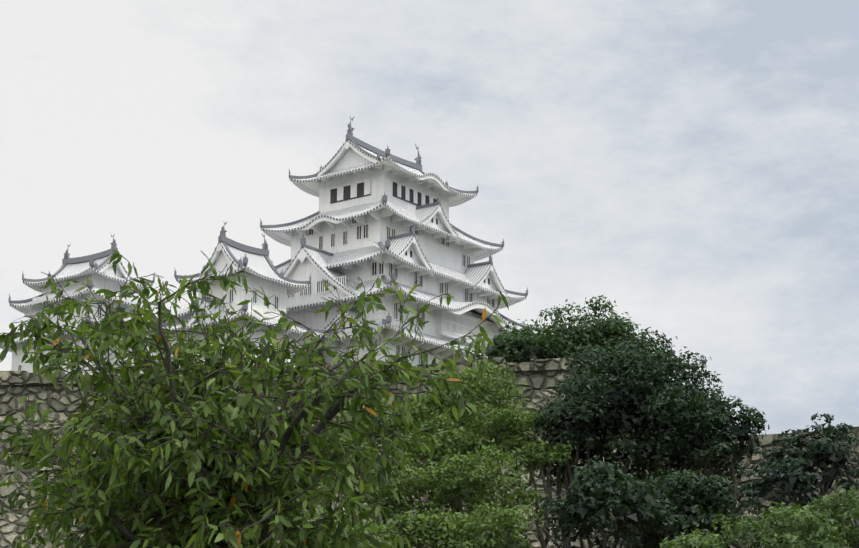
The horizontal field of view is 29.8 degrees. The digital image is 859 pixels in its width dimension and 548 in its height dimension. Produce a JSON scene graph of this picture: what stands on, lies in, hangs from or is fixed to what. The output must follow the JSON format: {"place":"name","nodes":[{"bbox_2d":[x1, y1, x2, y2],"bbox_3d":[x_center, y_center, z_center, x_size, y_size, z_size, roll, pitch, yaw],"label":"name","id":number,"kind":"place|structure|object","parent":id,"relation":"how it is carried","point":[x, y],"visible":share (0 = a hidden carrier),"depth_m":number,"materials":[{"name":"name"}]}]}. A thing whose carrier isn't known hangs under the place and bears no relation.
{"place":"outdoors","nodes":[
{"label":"outdoors","id":0,"kind":"place"},
{"bbox_2d":[0,356,858,547],"bbox_3d":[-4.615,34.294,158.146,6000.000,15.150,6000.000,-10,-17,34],"label":"stone wall","id":1,"kind":"structure","parent":0,"point":[540,378],"depth_m":66.11,"materials":[{"name":"stone"}]},
{"bbox_2d":[0,249,508,547],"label":"tree","id":2,"kind":"object","parent":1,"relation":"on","point":[143,466],"depth_m":8.98,"materials":[{"name":"green plant"}]},
{"bbox_2d":[323,335,858,547],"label":"tree trunks and limbs","id":3,"kind":"object","parent":1,"relation":"on","point":[547,484],"visible":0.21,"depth_m":47.58,"materials":[{"name":"brown plant"}]},
{"bbox_2d":[298,295,858,547],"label":"tree foliage","id":4,"kind":"object","parent":3,"relation":"on","point":[685,418],"visible":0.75,"depth_m":46.52,"materials":[{"name":"green plant"}]},
{"bbox_2d":[0,0,858,434],"label":"sky","id":5,"kind":"structure","parent":0,"point":[692,166],"materials":[{"name":"white"}]},
{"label":"keep stone base","id":6,"kind":"object","parent":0,"visible":0},
{"bbox_2d":[0,222,332,374],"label":"keeps and corridors","id":7,"kind":"object","parent":6,"relation":"on","point":[257,265],"visible":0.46,"depth_m":167.70,"materials":[{"name":"paint"}]},
{"bbox_2d":[260,117,549,366],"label":"castle","id":8,"kind":"structure","parent":6,"relation":"on","point":[381,214],"depth_m":176.81,"materials":[{"name":"paint"}]}
]}

